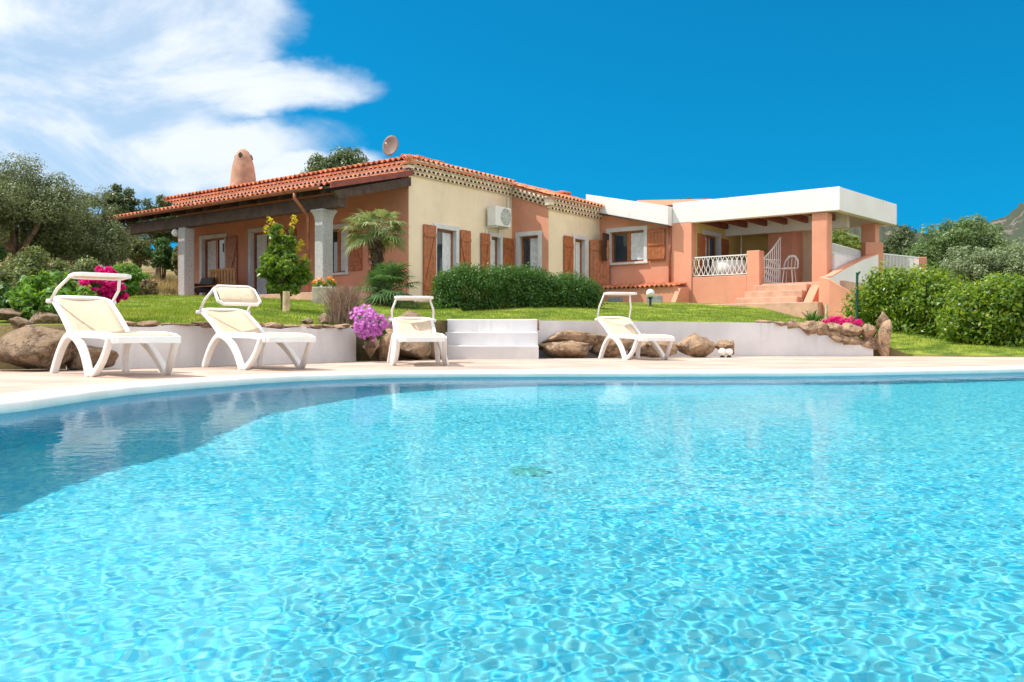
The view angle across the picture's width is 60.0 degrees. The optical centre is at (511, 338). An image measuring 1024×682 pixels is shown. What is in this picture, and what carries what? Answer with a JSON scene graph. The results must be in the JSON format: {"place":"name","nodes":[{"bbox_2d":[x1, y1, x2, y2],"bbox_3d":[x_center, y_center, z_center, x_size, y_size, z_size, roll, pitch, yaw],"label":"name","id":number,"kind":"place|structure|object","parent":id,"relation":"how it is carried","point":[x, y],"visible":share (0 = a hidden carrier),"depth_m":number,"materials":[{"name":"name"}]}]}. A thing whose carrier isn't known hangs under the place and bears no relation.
{"place":"outdoors","nodes":[
{"label":"outdoors","id":0,"kind":"place"},
{"bbox_2d":[12,271,194,295],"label":"dry grass","id":1,"kind":"structure","parent":0,"point":[169,286],"depth_m":28.91,"materials":[{"name":"plant"}]},
{"bbox_2d":[0,372,1023,681],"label":"pool water","id":2,"kind":"structure","parent":0,"point":[830,528],"depth_m":1.62,"materials":[{"name":"blue liquid"}]},
{"bbox_2d":[0,255,1023,369],"bbox_3d":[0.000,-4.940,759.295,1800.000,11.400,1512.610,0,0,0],"label":"ground","id":3,"kind":"structure","parent":0,"point":[6,327],"depth_m":16.04,"materials":[{"name":"green plant"}]},
{"bbox_2d":[0,229,8,261],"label":"scrub bush","id":4,"kind":"object","parent":3,"relation":"on","point":[3,252],"visible":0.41,"depth_m":23.94,"materials":[{"name":"green plant"}]},
{"bbox_2d":[0,282,17,319],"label":"leafy bush","id":5,"kind":"object","parent":3,"relation":"on","point":[4,302],"visible":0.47,"depth_m":9.72,"materials":[{"name":"green plant"}]},
{"bbox_2d":[0,308,25,320],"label":"boulder","id":6,"kind":"object","parent":3,"relation":"on","point":[6,314],"visible":0.6,"depth_m":9.22,"materials":[{"name":"brown stone"}]},
{"bbox_2d":[0,265,30,288],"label":"scrub bush","id":7,"kind":"object","parent":3,"relation":"on","point":[7,278],"visible":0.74,"depth_m":14.87,"materials":[{"name":"green plant"}]},
{"bbox_2d":[8,317,34,327],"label":"boulder","id":8,"kind":"object","parent":3,"relation":"on","point":[19,322],"visible":0.87,"depth_m":8.91,"materials":[{"name":"brown stone"}]},
{"bbox_2d":[0,244,80,282],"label":"scrub bush","id":9,"kind":"object","parent":3,"relation":"on","point":[34,262],"visible":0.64,"depth_m":16.36,"materials":[{"name":"green plant"}]},
{"bbox_2d":[29,312,62,323],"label":"boulder","id":10,"kind":"object","parent":3,"relation":"on","point":[43,318],"visible":0.71,"depth_m":9.17,"materials":[{"name":"brown stone"}]},
{"bbox_2d":[0,150,101,278],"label":"olive tree","id":11,"kind":"object","parent":3,"relation":"on","point":[31,206],"visible":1,"depth_m":20.32,"materials":[{"name":"green plant"}]},
{"bbox_2d":[4,269,99,319],"bbox_3d":[-4.960,-0.411,9.579,0.964,0.685,0.807,0,0,-22],"label":"leafy bush","id":12,"kind":"object","parent":3,"relation":"on","point":[31,295],"visible":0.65,"depth_m":9.42,"materials":[{"name":"green plant"}]},
{"bbox_2d":[43,241,80,269],"bbox_3d":[-11.201,-1.694,22.061,1.265,1.714,1.031,0,0,-16],"label":"scrub bush","id":13,"kind":"object","parent":3,"relation":"on","point":[55,256],"visible":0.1,"depth_m":21.87,"materials":[{"name":"green plant"}]},
{"bbox_2d":[45,184,133,267],"bbox_3d":[-10.630,-2.345,21.992,2.510,3.115,2.382,0,0,0],"label":"olive tree","id":14,"kind":"object","parent":3,"relation":"on","point":[102,240],"visible":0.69,"depth_m":21.55,"materials":[{"name":"green plant"}]},
{"bbox_2d":[59,255,120,281],"bbox_3d":[-8.104,-1.129,16.991,1.203,0.920,1.010,0,0,-14],"label":"scrub bush","id":15,"kind":"object","parent":3,"relation":"on","point":[87,265],"visible":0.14,"depth_m":16.83,"materials":[{"name":"green plant"}]},
{"bbox_2d":[78,266,129,303],"bbox_3d":[-4.587,-0.452,9.895,0.611,0.722,0.448,0,0,0],"label":"bougainvillea","id":16,"kind":"object","parent":3,"relation":"on","point":[105,288],"visible":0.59,"depth_m":9.76,"materials":[{"name":"pink plant"}]},
{"bbox_2d":[100,183,141,266],"bbox_3d":[-13.767,-3.585,31.023,1.463,3.788,1.458,0,0,35],"label":"evergreen tree","id":17,"kind":"object","parent":3,"relation":"on","point":[124,200],"visible":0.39,"depth_m":30.82,"materials":[{"name":"green plant"}]},
{"bbox_2d":[119,239,132,261],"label":"scrub bush","id":18,"kind":"object","parent":3,"relation":"on","point":[128,248],"visible":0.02,"depth_m":29.14,"materials":[{"name":"green plant"}]},
{"bbox_2d":[112,262,149,296],"bbox_3d":[-7.874,-1.135,18.015,0.891,0.854,0.785,0,0,44],"label":"scrub bush","id":19,"kind":"object","parent":3,"relation":"on","point":[138,276],"visible":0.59,"depth_m":17.91,"materials":[{"name":"green plant"}]},
{"bbox_2d":[127,239,152,269],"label":"scrub bush","id":20,"kind":"object","parent":3,"relation":"on","point":[140,246],"visible":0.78,"depth_m":31.79,"materials":[{"name":"green plant"}]},
{"bbox_2d":[127,233,158,268],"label":"olive tree","id":21,"kind":"object","parent":3,"relation":"on","point":[144,237],"visible":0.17,"depth_m":32.87,"materials":[{"name":"green plant"}]},
{"bbox_2d":[134,277,158,295],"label":"scrub bush","id":22,"kind":"object","parent":3,"relation":"on","point":[149,287],"visible":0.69,"depth_m":20.93,"materials":[{"name":"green plant"}]},
{"bbox_2d":[136,194,177,276],"bbox_3d":[-13.596,-3.827,34.064,2.196,3.437,2.072,0,0,0],"label":"evergreen tree","id":23,"kind":"object","parent":3,"relation":"on","point":[160,202],"visible":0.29,"depth_m":33.70,"materials":[{"name":"green plant"}]},
{"bbox_2d":[144,237,175,283],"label":"tree","id":24,"kind":"object","parent":3,"relation":"on","point":[161,254],"visible":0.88,"depth_m":30.34,"materials":[{"name":"green plant"}]},
{"bbox_2d":[171,245,177,275],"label":"scrub bush","id":25,"kind":"object","parent":3,"relation":"on","point":[174,260],"visible":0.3,"depth_m":29.85,"materials":[{"name":"green plant"}]},
{"bbox_2d":[254,215,313,309],"bbox_3d":[-3.592,-1.128,13.991,0.818,1.655,0.809,0,0,30],"label":"citrus tree","id":26,"kind":"object","parent":3,"relation":"on","point":[281,265],"visible":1,"depth_m":13.91,"materials":[{"name":"green plant"}]},
{"bbox_2d":[282,291,289,311],"bbox_3d":[-3.480,-0.523,13.650,0.107,0.412,0.110,0,0,0],"label":"stake","id":27,"kind":"object","parent":3,"relation":"on","point":[286,300],"visible":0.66,"depth_m":13.61,"materials":[{"name":"brown wood"}]},
{"bbox_2d":[300,318,313,323],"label":"boulder","id":28,"kind":"object","parent":3,"relation":"on","point":[307,320],"visible":0.71,"depth_m":11.59,"materials":[{"name":"brown stone"}]},
{"bbox_2d":[312,276,337,303],"bbox_3d":[-3.678,-0.912,17.410,0.504,0.631,0.420,0,0,0],"label":"planter","id":29,"kind":"object","parent":3,"relation":"on","point":[316,296],"visible":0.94,"depth_m":17.20,"materials":[{"name":"stone"}]},
{"bbox_2d":[318,313,332,324],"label":"boulder","id":30,"kind":"object","parent":3,"relation":"on","point":[324,318],"visible":0.8,"depth_m":11.95,"materials":[{"name":"brown stone"}]},
{"bbox_2d":[299,144,368,173],"bbox_3d":[-7.591,-5.083,40.154,4.531,7.183,4.416,0,0,0],"label":"evergreen tree","id":31,"kind":"object","parent":3,"relation":"on","point":[341,158],"visible":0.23,"depth_m":39.03,"materials":[{"name":"green plant"}]},
{"bbox_2d":[314,285,374,323],"bbox_3d":[-2.326,-0.475,12.334,0.909,0.546,0.835,0,0,0],"label":"dried plant","id":32,"kind":"object","parent":3,"relation":"on","point":[342,304],"visible":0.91,"depth_m":12.16,"materials":[{"name":"brown plant"}]},
{"bbox_2d":[349,304,392,348],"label":"violet flowers","id":33,"kind":"object","parent":3,"relation":"on","point":[367,329],"visible":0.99,"depth_m":11.37,"materials":[{"name":"purple plant"}]},
{"bbox_2d":[340,207,408,303],"bbox_3d":[-3.011,-1.764,19.376,1.628,2.225,1.754,0,0,-18],"label":"fan palm","id":34,"kind":"object","parent":3,"relation":"on","point":[374,242],"visible":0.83,"depth_m":19.27,"materials":[{"name":"green plant"}]},
{"bbox_2d":[353,260,420,308],"bbox_3d":[-2.656,-1.090,18.655,1.622,1.232,1.570,0,0,33],"label":"palm","id":35,"kind":"object","parent":3,"relation":"on","point":[392,274],"visible":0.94,"depth_m":18.48,"materials":[{"name":"green plant"}]},
{"bbox_2d":[398,310,421,316],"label":"boulder","id":36,"kind":"object","parent":3,"relation":"on","point":[409,313],"visible":0.18,"depth_m":13.23,"materials":[{"name":"brown stone"}]},
{"bbox_2d":[100,149,896,317],"bbox_3d":[-1.050,-3.130,26.103,20.079,5.379,14.000,0,0,37],"label":"villa","id":37,"kind":"object","parent":3,"relation":"on","point":[668,250],"visible":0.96,"depth_m":24.43,"materials":[{"name":"orange paint"}]},
{"bbox_2d":[171,229,177,236],"bbox_3d":[-9.122,-2.883,24.183,0.327,0.227,0.218,0,0,-39],"label":"wall lamp","id":38,"kind":"object","parent":37,"relation":"attached to","point":[174,232],"visible":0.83,"depth_m":24.07,"materials":[{"name":"glass"}]},
{"bbox_2d":[194,277,214,294],"bbox_3d":[-9.027,-1.410,25.464,0.620,0.720,0.743,0,0,37],"label":"wicker chair","id":39,"kind":"object","parent":37,"relation":"on","point":[206,281],"visible":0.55,"depth_m":25.49,"materials":[{"name":"wicker"}]},
{"bbox_2d":[199,233,227,296],"bbox_3d":[-9.030,-2.095,26.944,1.450,2.130,0.240,0,0,37],"label":"window","id":40,"kind":"structure","parent":37,"relation":"in","point":[215,243],"depth_m":27.17,"materials":[{"name":"glass"}]},
{"bbox_2d":[194,268,236,295],"bbox_3d":[-8.470,-1.530,25.305,1.300,0.960,0.500,0,0,37],"label":"wooden bench","id":41,"kind":"object","parent":37,"relation":"on","point":[224,276],"visible":0.69,"depth_m":25.43,"materials":[{"name":"brown wood"}]},
{"bbox_2d":[248,225,283,294],"bbox_3d":[-7.028,-2.115,25.431,1.630,2.170,0.240,0,0,37],"label":"window","id":42,"kind":"structure","parent":37,"relation":"in","point":[261,238],"depth_m":25.80,"materials":[{"name":"stone"}]},
{"bbox_2d":[333,223,349,275],"bbox_3d":[-4.678,-2.360,23.656,1.120,1.360,0.240,0,0,37],"label":"window","id":43,"kind":"structure","parent":37,"relation":"in","point":[340,263],"depth_m":23.67,"materials":[{"name":"stone"}]},
{"bbox_2d":[382,135,397,157],"bbox_3d":[-3.432,-4.949,24.548,0.441,1.418,0.406,0,0,-42],"label":"satellite dish","id":44,"kind":"object","parent":37,"relation":"attached to","point":[390,146],"visible":0.98,"depth_m":24.62,"materials":[{"name":"paint"}]},
{"bbox_2d":[433,223,459,299],"bbox_3d":[-1.774,-1.975,23.166,0.205,1.970,1.020,0,0,37],"label":"window","id":45,"kind":"structure","parent":37,"relation":"in","point":[444,232],"depth_m":23.31,"materials":[{"name":"stone"}]},
{"bbox_2d":[488,232,502,270],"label":"window","id":46,"kind":"structure","parent":37,"relation":"in","point":[496,247],"depth_m":24.95,"materials":[{"name":"stone"}]},
{"bbox_2d":[486,198,510,237],"bbox_3d":[-0.276,-3.400,24.685,0.399,1.180,1.050,0,0,37],"label":"air conditioner","id":47,"kind":"object","parent":37,"relation":"attached to","point":[499,217],"visible":1,"depth_m":24.33,"materials":[{"name":"white metal"}]},
{"bbox_2d":[515,230,541,299],"bbox_3d":[0.518,-2.005,25.091,0.920,2.030,0.205,0,0,37],"label":"window","id":48,"kind":"structure","parent":37,"relation":"in","point":[531,240],"depth_m":25.16,"materials":[{"name":"stone"}]},
{"bbox_2d":[572,234,587,281],"bbox_3d":[1.922,-2.005,25.950,0.205,2.030,0.800,0,0,37],"label":"window","id":49,"kind":"structure","parent":37,"relation":"in","point":[577,238],"depth_m":26.12,"materials":[{"name":"stone"}]},
{"bbox_2d":[606,225,648,265],"bbox_3d":[3.431,-2.745,26.276,1.440,1.110,0.240,0,0,37],"label":"window","id":50,"kind":"structure","parent":37,"relation":"in","point":[627,245],"depth_m":26.30,"materials":[{"name":"glass"}]},
{"bbox_2d":[703,229,721,276],"bbox_3d":[5.813,-2.315,26.056,0.205,1.650,1.240,0,0,37],"label":"window","id":51,"kind":"structure","parent":37,"relation":"in","point":[710,236],"depth_m":26.28,"materials":[{"name":"stone"}]},
{"bbox_2d":[781,254,798,282],"bbox_3d":[7.622,-1.900,24.341,0.460,0.864,0.478,0,0,40],"label":"terrace chair","id":52,"kind":"object","parent":37,"relation":"on","point":[791,268],"visible":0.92,"depth_m":24.35,"materials":[{"name":"white metal"}]},
{"bbox_2d":[0,356,1023,393],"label":"pool deck","id":53,"kind":"structure","parent":3,"relation":"on","point":[16,380],"depth_m":9.82,"materials":[{"name":"beige stone"}]},
{"bbox_2d":[0,324,76,368],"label":"boulder","id":54,"kind":"object","parent":53,"relation":"on","point":[31,346],"visible":0.84,"depth_m":8.37,"materials":[{"name":"brown stone"}]},
{"bbox_2d":[65,345,118,369],"bbox_3d":[-4.317,0.179,8.953,0.549,0.307,0.594,0,0,39],"label":"boulder","id":55,"kind":"object","parent":53,"relation":"on","point":[75,363],"visible":0.51,"depth_m":8.78,"materials":[{"name":"brown stone"}]},
{"bbox_2d":[46,272,180,376],"bbox_3d":[-3.473,-0.126,7.695,0.680,0.914,1.960,0,0,-41],"label":"sun lounger","id":56,"kind":"object","parent":53,"relation":"on","point":[92,317],"visible":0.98,"depth_m":7.89,"materials":[{"name":"white plastic"}]},
{"bbox_2d":[66,320,355,369],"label":"garden wall","id":57,"kind":"structure","parent":53,"relation":"on","point":[334,343],"depth_m":10.09,"materials":[{"name":"white paint"}]},
{"bbox_2d":[196,285,315,369],"bbox_3d":[-2.690,-0.128,9.262,0.680,0.918,1.960,0,0,-38],"label":"sun lounger","id":58,"kind":"object","parent":53,"relation":"on","point":[228,325],"visible":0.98,"depth_m":9.50,"materials":[{"name":"white plastic"}]},
{"bbox_2d":[364,337,379,357],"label":"boulder","id":59,"kind":"object","parent":53,"relation":"on","point":[370,352],"visible":0.41,"depth_m":11.96,"materials":[{"name":"brown stone"}]},
{"bbox_2d":[375,328,392,360],"bbox_3d":[-1.749,0.092,12.284,0.300,0.480,0.431,0,0,0],"label":"boulder","id":60,"kind":"object","parent":53,"relation":"on","point":[381,351],"visible":0.48,"depth_m":12.14,"materials":[{"name":"brown stone"}]},
{"bbox_2d":[399,342,430,359],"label":"boulder","id":61,"kind":"object","parent":53,"relation":"on","point":[415,350],"visible":0.8,"depth_m":12.50,"materials":[{"name":"brown stone"}]},
{"bbox_2d":[387,296,448,365],"bbox_3d":[-1.147,-0.105,10.698,0.680,0.872,1.960,0,0,-10],"label":"sun lounger","id":62,"kind":"object","parent":53,"relation":"on","point":[414,329],"visible":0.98,"depth_m":11.14,"materials":[{"name":"white plastic"}]},
{"bbox_2d":[429,335,447,359],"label":"boulder","id":63,"kind":"object","parent":53,"relation":"on","point":[432,355],"visible":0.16,"depth_m":13.00,"materials":[{"name":"brown stone"}]},
{"bbox_2d":[445,319,538,358],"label":"garden steps","id":64,"kind":"structure","parent":53,"relation":"on","point":[492,338],"depth_m":13.62,"materials":[{"name":"white concrete"}]},
{"bbox_2d":[538,340,588,357],"bbox_3d":[0.817,0.168,14.026,0.860,0.310,0.463,0,0,-9],"label":"boulder","id":65,"kind":"object","parent":53,"relation":"on","point":[571,349],"visible":0.99,"depth_m":13.91,"materials":[{"name":"brown stone"}]},
{"bbox_2d":[589,334,634,357],"bbox_3d":[1.640,0.106,14.433,0.559,0.436,0.706,0,0,42],"label":"boulder","id":66,"kind":"object","parent":53,"relation":"on","point":[612,350],"visible":0.59,"depth_m":14.22,"materials":[{"name":"brown stone"}]},
{"bbox_2d":[595,292,674,359],"bbox_3d":[1.829,-0.198,13.307,0.680,1.058,1.960,0,0,-14],"label":"sun lounger","id":67,"kind":"object","parent":53,"relation":"on","point":[616,328],"visible":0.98,"depth_m":13.68,"materials":[{"name":"white plastic"}]},
{"bbox_2d":[628,341,677,357],"bbox_3d":[2.301,0.157,14.475,0.838,0.339,0.451,0,0,0],"label":"boulder","id":68,"kind":"object","parent":53,"relation":"on","point":[647,349],"visible":0.41,"depth_m":14.31,"materials":[{"name":"brown stone"}]},
{"bbox_2d":[677,333,715,356],"bbox_3d":[3.037,0.121,14.538,0.599,0.428,0.433,0,0,-40],"label":"boulder","id":69,"kind":"object","parent":53,"relation":"on","point":[694,345],"visible":0.98,"depth_m":14.42,"materials":[{"name":"brown stone"}]},
{"bbox_2d":[537,320,877,357],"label":"garden wall","id":70,"kind":"structure","parent":53,"relation":"on","point":[782,338],"depth_m":15.42,"materials":[{"name":"white paint"}]},
{"bbox_2d":[718,348,725,357],"bbox_3d":[3.421,0.232,14.420,0.122,0.157,0.123,0,0,0],"label":"globe light","id":71,"kind":"object","parent":53,"relation":"on","point":[721,351],"visible":1,"depth_m":14.38,"materials":[{"name":"glass"}]},
{"bbox_2d":[726,348,732,357],"bbox_3d":[3.533,0.232,14.420,0.123,0.157,0.123,0,0,0],"label":"globe light","id":72,"kind":"object","parent":53,"relation":"on","point":[729,351],"visible":1,"depth_m":14.38,"materials":[{"name":"glass"}]},
{"bbox_2d":[729,340,734,354],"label":"boulder","id":73,"kind":"object","parent":53,"relation":"on","point":[732,346],"visible":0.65,"depth_m":14.49,"materials":[{"name":"beige stone"}]},
{"bbox_2d":[715,339,733,349],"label":"boulder","id":74,"kind":"object","parent":73,"relation":"on","point":[724,343],"visible":0.91,"depth_m":14.48,"materials":[{"name":"brown stone"}]},
{"bbox_2d":[876,319,891,355],"bbox_3d":[6.471,0.016,15.434,0.274,0.706,0.265,0,0,17],"label":"boulder","id":75,"kind":"object","parent":53,"relation":"on","point":[883,336],"visible":0.98,"depth_m":15.37,"materials":[{"name":"brown stone"}]},
{"bbox_2d":[427,261,607,310],"bbox_3d":[0.188,-1.049,19.058,4.177,1.211,1.282,0,0,-25],"label":"clipped hedge","id":76,"kind":"object","parent":3,"relation":"on","point":[561,290],"visible":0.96,"depth_m":18.64,"materials":[{"name":"green plant"}]},
{"bbox_2d":[542,330,605,345],"bbox_3d":[0.992,0.007,14.342,1.168,0.287,0.496,0,0,0],"label":"boulder","id":77,"kind":"object","parent":3,"relation":"on","point":[585,337],"visible":0.69,"depth_m":14.14,"materials":[{"name":"brown stone"}]},
{"bbox_2d":[646,289,654,305],"bbox_3d":[3.278,-0.959,21.000,0.200,0.432,0.197,0,0,0],"label":"garden lamp","id":78,"kind":"object","parent":3,"relation":"on","point":[650,293],"visible":0.99,"depth_m":20.95,"materials":[{"name":"plastic"}]},
{"bbox_2d":[802,310,833,321],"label":"grass tuft","id":79,"kind":"object","parent":3,"relation":"on","point":[813,317],"visible":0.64,"depth_m":19.15,"materials":[{"name":"green plant"}]},
{"bbox_2d":[825,304,827,318],"bbox_3d":[6.598,-0.467,18.600,0.074,0.515,0.069,0,0,-22],"label":"short post","id":80,"kind":"object","parent":3,"relation":"on","point":[826,311],"visible":0.65,"depth_m":18.57,"materials":[{"name":"brown wood"}]},
{"bbox_2d":[820,315,863,325],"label":"pink flowers","id":81,"kind":"object","parent":3,"relation":"on","point":[839,320],"visible":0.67,"depth_m":15.86,"materials":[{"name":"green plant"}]},
{"bbox_2d":[832,229,860,249],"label":"bright tree","id":82,"kind":"object","parent":3,"relation":"on","point":[853,241],"visible":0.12,"depth_m":30.92,"materials":[{"name":"green plant"}]},
{"bbox_2d":[819,242,882,318],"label":"stair wall","id":83,"kind":"structure","parent":3,"relation":"on","point":[832,292],"depth_m":22.65,"materials":[{"name":"orange paint"}]},
{"bbox_2d":[856,271,859,318],"bbox_3d":[7.423,-0.823,19.000,0.102,1.244,0.056,0,0,0],"label":"fence post","id":84,"kind":"object","parent":3,"relation":"on","point":[857,273],"visible":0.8,"depth_m":18.98,"materials":[{"name":"green metal"}]},
{"bbox_2d":[876,312,888,327],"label":"boulder","id":85,"kind":"object","parent":3,"relation":"on","point":[882,318],"visible":0.65,"depth_m":15.95,"materials":[{"name":"brown stone"}]},
{"bbox_2d":[882,224,919,273],"bbox_3d":[16.621,-3.088,37.989,2.402,3.619,2.678,0,0,0],"label":"evergreen tree","id":86,"kind":"object","parent":3,"relation":"on","point":[891,246],"visible":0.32,"depth_m":37.50,"materials":[{"name":"green plant"}]},
{"bbox_2d":[883,253,926,276],"bbox_3d":[11.333,-1.550,25.784,2.258,1.720,0.348,0,0,-33],"label":"picket fence","id":87,"kind":"object","parent":3,"relation":"on","point":[920,260],"visible":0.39,"depth_m":25.68,"materials":[{"name":"white metal"}]},
{"bbox_2d":[835,259,976,337],"bbox_3d":[8.555,-0.778,18.702,2.183,1.813,3.144,0,0,-26],"label":"laurel hedge","id":88,"kind":"object","parent":3,"relation":"on","point":[911,301],"visible":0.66,"depth_m":18.30,"materials":[{"name":"green plant"}]},
{"bbox_2d":[888,213,1022,274],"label":"carob tree","id":89,"kind":"object","parent":3,"relation":"on","point":[934,245],"visible":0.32,"depth_m":31.88,"materials":[{"name":"green plant"}]},
{"bbox_2d":[934,271,1023,347],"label":"laurel hedge","id":90,"kind":"object","parent":3,"relation":"on","point":[986,311],"visible":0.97,"depth_m":16.48,"materials":[{"name":"green plant"}]},
{"bbox_2d":[936,241,1023,285],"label":"oak tree","id":91,"kind":"object","parent":3,"relation":"on","point":[980,263],"visible":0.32,"depth_m":27.13,"materials":[{"name":"green plant"}]},
{"bbox_2d":[0,0,1023,249],"label":"sky","id":92,"kind":"structure","parent":0,"point":[917,106],"materials":[{"name":"blue"}]},
{"bbox_2d":[710,260,746,276],"bbox_3d":[6.168,-1.840,25.237,1.040,0.740,1.040,0,0,0],"label":"balustrade","id":93,"kind":"object","parent":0,"point":[734,262],"visible":0.49,"depth_m":24.82,"materials":[{"name":"white metal"}]},
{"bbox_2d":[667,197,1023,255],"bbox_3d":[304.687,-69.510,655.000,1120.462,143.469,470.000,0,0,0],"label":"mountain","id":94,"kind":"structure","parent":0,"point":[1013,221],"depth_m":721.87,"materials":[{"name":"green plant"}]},
{"label":"pool floor","id":95,"kind":"structure","parent":0,"visible":0},
{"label":"pool wall","id":96,"kind":"structure","parent":95,"relation":"on","visible":0},
{"bbox_2d":[0,365,1023,413],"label":"pool coping","id":97,"kind":"object","parent":96,"relation":"on","point":[25,400],"visible":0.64,"depth_m":7.94,"materials":[{"name":"white stone"}]}
]}

